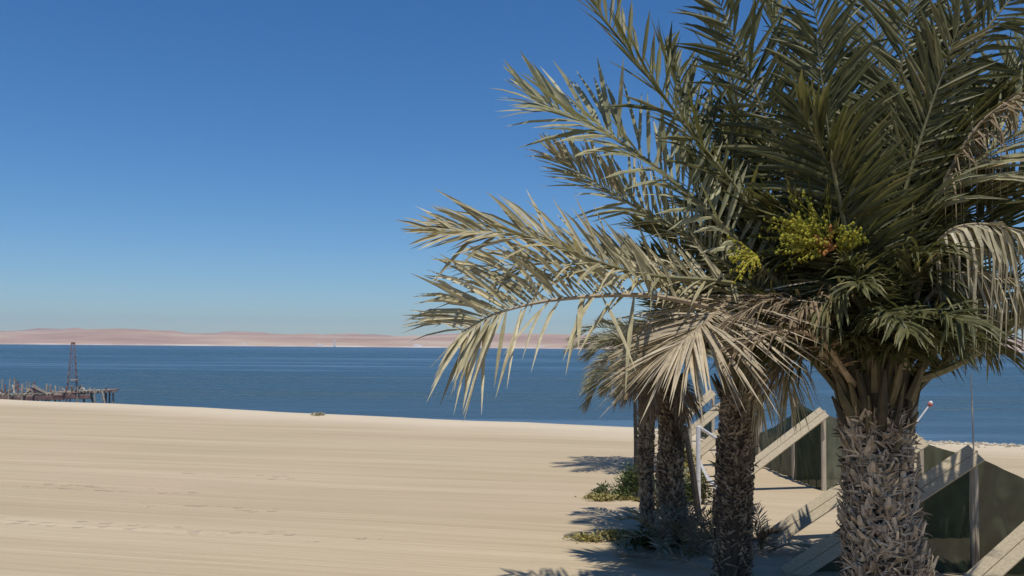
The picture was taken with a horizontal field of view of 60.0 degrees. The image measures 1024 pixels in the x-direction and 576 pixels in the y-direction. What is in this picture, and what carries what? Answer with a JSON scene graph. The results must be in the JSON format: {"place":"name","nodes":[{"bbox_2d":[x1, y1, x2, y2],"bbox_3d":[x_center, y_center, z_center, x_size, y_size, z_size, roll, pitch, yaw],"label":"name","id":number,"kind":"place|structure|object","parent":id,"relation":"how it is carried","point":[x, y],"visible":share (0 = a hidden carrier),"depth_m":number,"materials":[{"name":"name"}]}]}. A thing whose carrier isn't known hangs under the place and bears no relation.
{"place":"outdoors","nodes":[
{"label":"outdoors","id":0,"kind":"place"},
{"bbox_2d":[0,399,1023,575],"bbox_3d":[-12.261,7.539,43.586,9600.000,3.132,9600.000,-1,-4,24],"label":"beach","id":1,"kind":"structure","parent":0,"point":[98,489],"depth_m":19.02,"materials":[{"name":"beige sand"}]},
{"bbox_2d":[0,378,118,403],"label":"ruined pier","id":2,"kind":"structure","parent":1,"relation":"on","point":[42,395],"depth_m":57.09,"materials":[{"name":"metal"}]},
{"bbox_2d":[67,342,79,390],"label":"lattice tower","id":3,"kind":"structure","parent":2,"relation":"on","point":[70,362],"depth_m":59.16,"materials":[{"name":"metal"}]},
{"bbox_2d":[310,412,324,415],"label":"dry weed","id":4,"kind":"object","parent":1,"relation":"on","point":[318,414],"visible":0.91,"depth_m":40.57,"materials":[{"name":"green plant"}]},
{"bbox_2d":[559,528,633,541],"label":"ground plant","id":5,"kind":"object","parent":1,"relation":"on","point":[613,533],"visible":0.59,"depth_m":14.79,"materials":[{"name":"plant"}]},
{"bbox_2d":[575,491,639,501],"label":"ground plant","id":6,"kind":"object","parent":1,"relation":"on","point":[603,496],"visible":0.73,"depth_m":18.59,"materials":[{"name":"plant"}]},
{"bbox_2d":[590,462,656,500],"bbox_3d":[2.532,4.174,19.411,1.973,0.772,1.401,3,-4,-30],"label":"bush","id":7,"kind":"object","parent":1,"relation":"on","point":[629,480],"visible":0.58,"depth_m":19.10,"materials":[{"name":"green plant"}]},
{"bbox_2d":[562,311,704,465],"bbox_3d":[3.485,2.632,23.858,4.358,4.815,4.318,0,-4,0],"label":"palm tree","id":8,"kind":"object","parent":1,"relation":"on","point":[588,354],"visible":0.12,"depth_m":23.51,"materials":[{"name":"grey plant"}]},
{"bbox_2d":[633,387,637,470],"bbox_3d":[2.759,3.442,19.813,0.100,2.536,0.092,2,-4,-22],"label":"stake","id":9,"kind":"object","parent":1,"relation":"on","point":[635,434],"visible":0.38,"depth_m":19.79,"materials":[{"name":"wood"}]},
{"bbox_2d":[577,334,713,529],"bbox_3d":[2.508,2.481,16.083,2.458,3.863,2.574,1,-4,-14],"label":"palm tree","id":10,"kind":"object","parent":1,"relation":"on","point":[646,437],"visible":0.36,"depth_m":15.82,"materials":[{"name":"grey plant"}]},
{"bbox_2d":[617,527,679,550],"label":"ground plant","id":11,"kind":"object","parent":1,"relation":"on","point":[643,542],"visible":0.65,"depth_m":14.12,"materials":[{"name":"green plant"}]},
{"bbox_2d":[587,318,712,544],"bbox_3d":[2.482,2.182,14.818,2.600,4.330,2.998,0,-4,0],"label":"palm tree","id":12,"kind":"object","parent":1,"relation":"on","point":[670,457],"visible":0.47,"depth_m":14.66,"materials":[{"name":"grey plant"}]},
{"bbox_2d":[611,501,692,556],"bbox_3d":[2.302,3.882,14.140,1.250,0.860,1.708,-1,-4,20],"label":"palm shoot","id":13,"kind":"object","parent":1,"relation":"on","point":[665,533],"visible":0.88,"depth_m":14.05,"materials":[{"name":"green plant"}]},
{"bbox_2d":[625,526,688,551],"bbox_3d":[2.310,4.078,14.570,0.652,0.192,1.712,2,-4,-27],"label":"fallen frond","id":14,"kind":"object","parent":1,"relation":"on","point":[679,545],"visible":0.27,"depth_m":14.12,"materials":[{"name":"brown plant"}]},
{"bbox_2d":[613,545,709,571],"bbox_3d":[2.118,3.943,13.013,1.569,0.282,0.637,-2,-5,35],"label":"fallen frond","id":15,"kind":"object","parent":1,"relation":"on","point":[628,555],"visible":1,"depth_m":12.98,"materials":[{"name":"brown plant"}]},
{"bbox_2d":[645,531,679,556],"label":"fallen frond","id":16,"kind":"object","parent":1,"relation":"on","point":[669,543],"visible":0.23,"depth_m":13.90,"materials":[{"name":"green plant"}]},
{"bbox_2d":[629,467,700,512],"bbox_3d":[2.986,3.938,17.359,1.532,0.919,1.462,0,-4,0],"label":"palm shoot","id":17,"kind":"object","parent":1,"relation":"on","point":[655,495],"visible":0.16,"depth_m":17.21,"materials":[{"name":"green plant"}]},
{"bbox_2d":[654,448,708,487],"bbox_3d":[4.011,4.126,20.416,1.440,1.023,1.098,1,-4,-13],"label":"bush","id":18,"kind":"object","parent":1,"relation":"on","point":[686,465],"visible":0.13,"depth_m":20.37,"materials":[{"name":"plant"}]},
{"bbox_2d":[654,498,715,557],"bbox_3d":[3.020,3.768,13.908,1.388,0.795,2.002,-1,-4,18],"label":"palm shoot","id":19,"kind":"object","parent":1,"relation":"on","point":[698,549],"visible":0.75,"depth_m":13.77,"materials":[{"name":"green plant"}]},
{"bbox_2d":[654,390,715,441],"bbox_3d":[5.967,4.571,31.650,2.173,2.025,2.236,0,-4,0],"label":"windbreak","id":20,"kind":"object","parent":1,"relation":"on","point":[710,426],"visible":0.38,"depth_m":30.75,"materials":[{"name":"beige wood"}]},
{"bbox_2d":[656,507,714,532],"bbox_3d":[3.245,3.988,15.246,1.508,0.646,1.380,0,-4,0],"label":"palm shoot","id":21,"kind":"object","parent":1,"relation":"on","point":[709,512],"visible":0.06,"depth_m":15.17,"materials":[{"name":"green plant"}]},
{"bbox_2d":[688,419,691,447],"bbox_3d":[4.172,3.928,20.784,0.110,1.721,0.103,-1,-4,22],"label":"stake","id":22,"kind":"object","parent":1,"relation":"on","point":[690,434],"visible":0.17,"depth_m":20.78,"materials":[{"name":"beige wood"}]},
{"bbox_2d":[685,426,700,515],"bbox_3d":[3.483,3.608,17.098,0.393,1.869,0.131,0,-4,0],"label":"stake","id":23,"kind":"object","parent":1,"relation":"on","point":[694,484],"visible":0.64,"depth_m":17.06,"materials":[{"name":"wood"}]},
{"bbox_2d":[684,470,713,505],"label":"bush","id":24,"kind":"object","parent":1,"relation":"on","point":[704,485],"visible":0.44,"depth_m":18.25,"materials":[{"name":"green plant"}]},
{"bbox_2d":[692,402,719,435],"bbox_3d":[5.865,4.340,27.879,2.259,1.978,0.281,0,-4,0],"label":"windbreak","id":25,"kind":"object","parent":1,"relation":"on","point":[709,416],"visible":0.12,"depth_m":27.85,"materials":[{"name":"beige wood"}]},
{"bbox_2d":[580,132,833,575],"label":"palm tree","id":26,"kind":"object","parent":1,"relation":"on","point":[733,513],"visible":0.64,"depth_m":11.13,"materials":[{"name":"green plant"}]},
{"bbox_2d":[696,425,717,504],"bbox_3d":[4.033,3.658,18.188,0.716,1.707,0.106,4,-5,-39],"label":"tubular frame","id":27,"kind":"object","parent":1,"relation":"on","point":[699,465],"visible":0.53,"depth_m":18.00,"materials":[{"name":"white paint"}]},
{"bbox_2d":[397,0,1023,575],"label":"palm tree","id":28,"kind":"object","parent":1,"relation":"on","point":[853,210],"visible":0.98,"depth_m":9.64,"materials":[{"name":"green plant"}]},
{"bbox_2d":[684,403,763,463],"bbox_3d":[5.818,4.158,25.961,2.372,2.084,2.842,0,-4,0],"label":"windbreak","id":29,"kind":"object","parent":1,"relation":"on","point":[707,444],"visible":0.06,"depth_m":24.68,"materials":[{"name":"beige wood"}]},
{"bbox_2d":[753,502,783,550],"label":"palm shoot","id":30,"kind":"object","parent":1,"relation":"on","point":[764,533],"visible":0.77,"depth_m":14.22,"materials":[{"name":"green plant"}]},
{"bbox_2d":[758,399,813,479],"bbox_3d":[7.161,3.911,22.999,1.461,2.201,3.073,3,-5,-34],"label":"windbreak","id":31,"kind":"object","parent":1,"relation":"on","point":[782,463],"visible":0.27,"depth_m":22.74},
{"bbox_2d":[767,534,820,552],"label":"fallen frond","id":32,"kind":"object","parent":1,"relation":"on","point":[801,543],"visible":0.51,"depth_m":13.87,"materials":[{"name":"brown plant"}]},
{"bbox_2d":[751,407,843,490],"bbox_3d":[6.683,3.819,20.946,4.079,2.101,1.998,0,-4,0],"label":"windbreak","id":33,"kind":"object","parent":1,"relation":"on","point":[816,460],"visible":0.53,"depth_m":20.30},
{"bbox_2d":[766,432,969,539],"bbox_3d":[6.140,3.469,15.105,3.724,2.007,0.351,1,-4,-3],"label":"windbreak","id":34,"kind":"object","parent":1,"relation":"on","point":[826,502],"visible":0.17,"depth_m":15.09,"materials":[{"name":"beige wood"}]},
{"bbox_2d":[915,401,932,425],"bbox_3d":[6.998,2.206,15.190,0.427,0.550,0.086,0,-4,0],"label":"marker stick","id":35,"kind":"object","parent":34,"relation":"on","point":[929,403],"visible":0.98,"depth_m":15.18,"materials":[{"name":"white paint"}]},
{"bbox_2d":[781,373,1023,574],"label":"windbreak","id":36,"kind":"object","parent":1,"relation":"on","point":[952,485],"visible":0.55,"depth_m":12.82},
{"bbox_2d":[924,439,1022,448],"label":"pebbles","id":37,"kind":"object","parent":1,"relation":"on","point":[941,442],"visible":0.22,"depth_m":30.12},
{"bbox_2d":[963,521,1023,575],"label":"windbreak","id":38,"kind":"object","parent":1,"relation":"on","point":[1004,557],"visible":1,"depth_m":11.89,"materials":[{"name":"beige wood"}]},
{"bbox_2d":[0,344,1023,444],"bbox_3d":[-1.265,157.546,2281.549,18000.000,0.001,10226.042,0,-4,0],"label":"sea","id":39,"kind":"structure","parent":0,"point":[383,381],"depth_m":94.04,"materials":[{"name":"liquid"}]},
{"bbox_2d":[0,328,1023,351],"bbox_3d":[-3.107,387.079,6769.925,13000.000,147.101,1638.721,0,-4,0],"label":"desert hills","id":40,"kind":"structure","parent":0,"point":[143,337],"depth_m":6407.60,"materials":[{"name":"sand"}]},
{"bbox_2d":[0,0,1023,338],"label":"sky","id":41,"kind":"structure","parent":0,"point":[185,166],"materials":[{"name":"blue"}]}
]}

